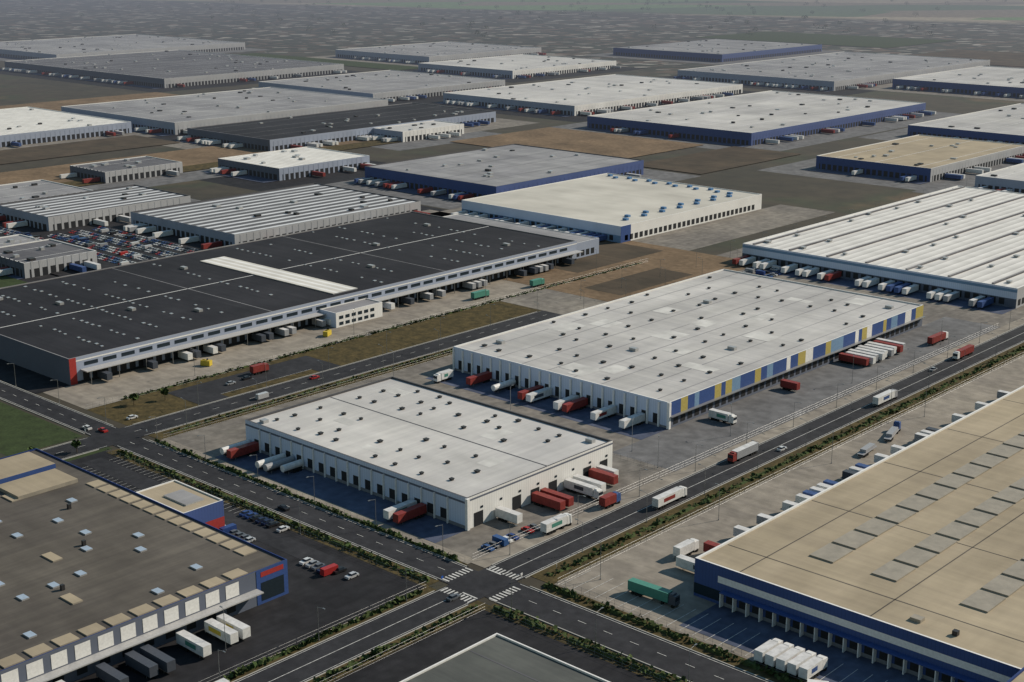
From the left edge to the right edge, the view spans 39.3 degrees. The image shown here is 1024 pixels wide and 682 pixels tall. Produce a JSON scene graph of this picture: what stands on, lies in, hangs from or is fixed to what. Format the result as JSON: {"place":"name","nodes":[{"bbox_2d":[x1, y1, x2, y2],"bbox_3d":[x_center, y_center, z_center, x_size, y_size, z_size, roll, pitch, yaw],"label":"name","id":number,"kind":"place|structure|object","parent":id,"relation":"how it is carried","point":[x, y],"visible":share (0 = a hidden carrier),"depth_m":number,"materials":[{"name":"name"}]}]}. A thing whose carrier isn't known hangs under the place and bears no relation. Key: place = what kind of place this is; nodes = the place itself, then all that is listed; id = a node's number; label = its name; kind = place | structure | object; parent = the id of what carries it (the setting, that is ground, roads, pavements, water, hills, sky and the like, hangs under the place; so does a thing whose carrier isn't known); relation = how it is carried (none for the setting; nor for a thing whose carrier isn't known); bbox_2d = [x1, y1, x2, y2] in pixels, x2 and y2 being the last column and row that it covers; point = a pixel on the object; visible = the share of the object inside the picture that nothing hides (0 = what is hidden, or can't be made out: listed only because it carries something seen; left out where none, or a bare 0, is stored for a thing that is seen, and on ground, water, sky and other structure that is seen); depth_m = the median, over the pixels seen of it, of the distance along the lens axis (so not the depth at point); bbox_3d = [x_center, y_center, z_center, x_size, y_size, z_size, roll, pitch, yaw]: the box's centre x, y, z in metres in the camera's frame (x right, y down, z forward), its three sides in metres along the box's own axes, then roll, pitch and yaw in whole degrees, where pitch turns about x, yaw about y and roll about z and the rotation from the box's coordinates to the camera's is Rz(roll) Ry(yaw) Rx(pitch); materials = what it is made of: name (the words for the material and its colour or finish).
{"place":"outdoors","nodes":[
{"label":"outdoors","id":0,"kind":"place"},
{"bbox_2d":[0,0,1023,680],"bbox_3d":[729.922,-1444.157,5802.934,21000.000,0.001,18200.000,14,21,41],"label":"ground","id":1,"kind":"structure","parent":0,"point":[574,30],"depth_m":2833.27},
{"bbox_2d":[0,107,131,146],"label":"warehouse","id":2,"kind":"structure","parent":1,"relation":"on","point":[27,125],"depth_m":1356.30,"materials":[{"name":"white metal"}]},
{"bbox_2d":[0,448,288,681],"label":"warehouse","id":3,"kind":"structure","parent":1,"relation":"on","point":[95,569],"depth_m":400.97,"materials":[{"name":"brown"}]},
{"bbox_2d":[4,50,343,87],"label":"warehouse","id":4,"kind":"structure","parent":1,"relation":"on","point":[168,69],"depth_m":1957.10,"materials":[{"name":"grey metal"}]},
{"bbox_2d":[136,480,224,528],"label":"warehouse annex","id":5,"kind":"object","parent":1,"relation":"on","point":[197,504],"visible":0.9,"depth_m":450.14,"materials":[{"name":"beige concrete"}]},
{"bbox_2d":[0,211,582,384],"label":"warehouse","id":6,"kind":"structure","parent":1,"relation":"on","point":[74,329],"depth_m":724.24,"materials":[{"name":"black metal"}]},
{"bbox_2d":[84,429,556,581],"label":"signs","id":7,"kind":"object","parent":1,"relation":"on","point":[441,576],"visible":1,"depth_m":416.25,"materials":[{"name":"metal"}]},
{"bbox_2d":[320,298,382,327],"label":"office building","id":8,"kind":"structure","parent":1,"relation":"on","point":[341,315],"depth_m":696.76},
{"bbox_2d":[245,376,612,530],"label":"warehouse","id":9,"kind":"structure","parent":1,"relation":"on","point":[466,464],"depth_m":499.90,"materials":[{"name":"white metal"}]},
{"bbox_2d":[0,226,936,601],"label":"cars","id":10,"kind":"object","parent":1,"relation":"on","point":[320,568],"visible":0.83,"depth_m":804.57,"materials":[{"name":"paint"}]},
{"bbox_2d":[400,633,609,681],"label":"warehouse","id":11,"kind":"structure","parent":1,"relation":"on","point":[496,657],"depth_m":349.16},
{"bbox_2d":[0,204,1023,681],"bbox_3d":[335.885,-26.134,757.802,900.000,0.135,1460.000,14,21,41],"label":"yards and verges","id":12,"kind":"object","parent":1,"relation":"on","point":[296,614],"visible":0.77,"depth_m":528.00,"materials":[{"name":"concrete"}]},
{"bbox_2d":[0,48,1023,282],"bbox_3d":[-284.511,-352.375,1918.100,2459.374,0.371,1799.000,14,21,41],"label":"yards","id":13,"kind":"structure","parent":1,"relation":"on","point":[345,179],"depth_m":1329.63,"materials":[{"name":"concrete"}]},
{"bbox_2d":[0,234,40,246],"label":"warehouse","id":14,"kind":"structure","parent":13,"relation":"on","point":[12,239],"depth_m":856.54,"materials":[{"name":"white"}]},
{"bbox_2d":[0,179,90,202],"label":"warehouse","id":15,"kind":"structure","parent":13,"relation":"on","point":[20,191],"depth_m":1014.25,"materials":[{"name":"grey metal"}]},
{"bbox_2d":[0,239,96,278],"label":"warehouse","id":16,"kind":"structure","parent":13,"relation":"on","point":[36,258],"depth_m":806.71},
{"bbox_2d":[0,184,190,230],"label":"warehouse","id":17,"kind":"structure","parent":13,"relation":"on","point":[63,211],"depth_m":952.94,"materials":[{"name":"grey metal"}]},
{"bbox_2d":[0,34,244,58],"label":"warehouse","id":18,"kind":"structure","parent":13,"relation":"on","point":[70,47],"depth_m":2339.38,"materials":[{"name":"grey metal"}]},
{"bbox_2d":[70,156,182,182],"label":"warehouse","id":19,"kind":"structure","parent":13,"relation":"on","point":[119,170],"depth_m":1119.12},
{"bbox_2d":[61,87,387,134],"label":"warehouse","id":20,"kind":"structure","parent":13,"relation":"on","point":[177,115],"depth_m":1492.92,"materials":[{"name":"grey metal"}]},
{"bbox_2d":[130,183,420,245],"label":"warehouse","id":21,"kind":"structure","parent":13,"relation":"on","point":[237,219],"depth_m":929.58,"materials":[{"name":"grey metal"}]},
{"bbox_2d":[218,146,369,180],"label":"warehouse","id":22,"kind":"structure","parent":13,"relation":"on","point":[288,164],"depth_m":1144.22,"materials":[{"name":"white metal"}]},
{"bbox_2d":[187,102,495,150],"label":"warehouse","id":23,"kind":"structure","parent":13,"relation":"on","point":[275,134],"depth_m":1356.93,"materials":[{"name":"grey metal"}]},
{"bbox_2d":[258,70,504,100],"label":"warehouse","id":24,"kind":"structure","parent":13,"relation":"on","point":[393,84],"depth_m":1738.90,"materials":[{"name":"grey metal"}]},
{"bbox_2d":[373,120,463,141],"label":"warehouse","id":25,"kind":"structure","parent":13,"relation":"on","point":[413,131],"depth_m":1336.28,"materials":[{"name":"white metal"}]},
{"bbox_2d":[335,41,540,62],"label":"warehouse","id":26,"kind":"structure","parent":13,"relation":"on","point":[432,52],"depth_m":2235.07,"materials":[{"name":"grey metal"}]},
{"bbox_2d":[365,144,643,197],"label":"warehouse","id":27,"kind":"structure","parent":13,"relation":"on","point":[490,170],"depth_m":1095.93,"materials":[{"name":"grey metal"}]},
{"bbox_2d":[0,52,1023,275],"bbox_3d":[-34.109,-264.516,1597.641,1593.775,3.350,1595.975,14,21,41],"label":"trucks","id":28,"kind":"object","parent":13,"relation":"on","point":[140,228],"visible":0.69,"depth_m":1313.35,"materials":[{"name":"white metal"}]},
{"bbox_2d":[443,74,742,115],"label":"warehouse","id":29,"kind":"structure","parent":13,"relation":"on","point":[575,97],"depth_m":1637.71,"materials":[{"name":"white metal"}]},
{"bbox_2d":[613,39,821,61],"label":"warehouse","id":30,"kind":"structure","parent":13,"relation":"on","point":[721,50],"depth_m":2275.47,"materials":[{"name":"grey metal"}]},
{"bbox_2d":[587,90,925,145],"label":"warehouse","id":31,"kind":"structure","parent":13,"relation":"on","point":[756,118],"depth_m":1417.29,"materials":[{"name":"grey metal"}]},
{"bbox_2d":[816,135,1023,181],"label":"warehouse","id":32,"kind":"structure","parent":13,"relation":"on","point":[928,158],"depth_m":1162.48,"materials":[{"name":"beige metal"}]},
{"bbox_2d":[907,103,1023,144],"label":"warehouse","id":33,"kind":"structure","parent":13,"relation":"on","point":[1004,124],"depth_m":1347.77,"materials":[{"name":"grey metal"}]},
{"bbox_2d":[975,163,1023,192],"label":"warehouse","id":34,"kind":"structure","parent":13,"relation":"on","point":[1011,177],"depth_m":1057.23,"materials":[{"name":"white metal"}]},
{"bbox_2d":[22,0,1006,450],"bbox_3d":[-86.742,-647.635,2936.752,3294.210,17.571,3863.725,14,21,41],"label":"trees","id":35,"kind":"object","parent":1,"relation":"on","point":[130,396],"visible":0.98,"depth_m":3083.26,"materials":[{"name":"green plant"}]},
{"bbox_2d":[8,177,1022,681],"bbox_3d":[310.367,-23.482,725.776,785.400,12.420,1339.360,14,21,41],"label":"lamp posts","id":36,"kind":"object","parent":1,"relation":"on","point":[510,409],"visible":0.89,"depth_m":537.00,"materials":[{"name":"grey metal"}]},
{"bbox_2d":[418,54,615,78],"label":"warehouse","id":37,"kind":"structure","parent":1,"relation":"on","point":[510,66],"depth_m":1999.77,"materials":[{"name":"white metal"}]},
{"bbox_2d":[443,214,598,258],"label":"warehouse","id":38,"kind":"structure","parent":1,"relation":"on","point":[587,245],"depth_m":864.62,"materials":[{"name":"grey metal"}]},
{"bbox_2d":[56,210,1009,681],"bbox_3d":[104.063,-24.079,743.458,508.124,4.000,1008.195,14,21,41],"label":"truck trailers","id":39,"kind":"object","parent":1,"relation":"on","point":[148,660],"visible":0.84,"depth_m":500.85,"materials":[{"name":"metal"}]},
{"bbox_2d":[87,258,1020,681],"bbox_3d":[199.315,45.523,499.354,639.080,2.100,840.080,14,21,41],"label":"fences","id":40,"kind":"object","parent":1,"relation":"on","point":[539,524],"visible":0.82,"depth_m":481.09,"materials":[{"name":"grey metal"}]},
{"bbox_2d":[116,262,1023,681],"bbox_3d":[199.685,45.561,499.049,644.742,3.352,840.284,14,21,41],"label":"hedges","id":41,"kind":"object","parent":1,"relation":"on","point":[652,624],"visible":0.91,"depth_m":440.25,"materials":[{"name":"green plant"}]},
{"bbox_2d":[462,173,761,242],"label":"warehouse","id":42,"kind":"structure","parent":1,"relation":"on","point":[617,208],"depth_m":953.40,"materials":[{"name":"white metal"}]},
{"bbox_2d":[452,269,925,429],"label":"warehouse","id":43,"kind":"structure","parent":1,"relation":"on","point":[669,356],"depth_m":627.08,"materials":[{"name":"metal"}]},
{"bbox_2d":[677,51,989,90],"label":"warehouse","id":44,"kind":"structure","parent":1,"relation":"on","point":[835,71],"depth_m":1912.51,"materials":[{"name":"grey metal"}]},
{"bbox_2d":[694,385,1023,681],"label":"warehouse","id":45,"kind":"structure","parent":1,"relation":"on","point":[909,559],"depth_m":404.37,"materials":[{"name":"beige metal"}]},
{"bbox_2d":[742,185,1023,308],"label":"warehouse","id":46,"kind":"structure","parent":1,"relation":"on","point":[967,243],"depth_m":825.84,"materials":[{"name":"white metal"}]},
{"bbox_2d":[892,66,1023,96],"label":"warehouse","id":47,"kind":"structure","parent":1,"relation":"on","point":[993,80],"depth_m":1768.55,"materials":[{"name":"white metal"}]},
{"bbox_2d":[0,310,1023,681],"bbox_3d":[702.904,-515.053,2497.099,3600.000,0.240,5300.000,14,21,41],"label":"roads","id":48,"kind":"structure","parent":0,"point":[646,648],"depth_m":465.47,"materials":[{"name":"grey asphalt"}]},
{"bbox_2d":[0,311,1022,681],"bbox_3d":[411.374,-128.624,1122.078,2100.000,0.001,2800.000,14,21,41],"label":"road markings","id":49,"kind":"object","parent":48,"relation":"on","point":[506,559],"visible":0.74,"depth_m":427.49,"materials":[{"name":"paint"}]},
{"bbox_2d":[0,31,1023,287],"bbox_3d":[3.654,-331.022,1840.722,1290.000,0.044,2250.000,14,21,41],"label":"fields","id":50,"kind":"structure","parent":0,"point":[548,137],"depth_m":1275.14,"materials":[{"name":"brown soil"}]},
{"bbox_2d":[1007,667,1023,681],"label":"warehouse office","id":51,"kind":"structure","parent":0,"point":[1018,676],"depth_m":336.93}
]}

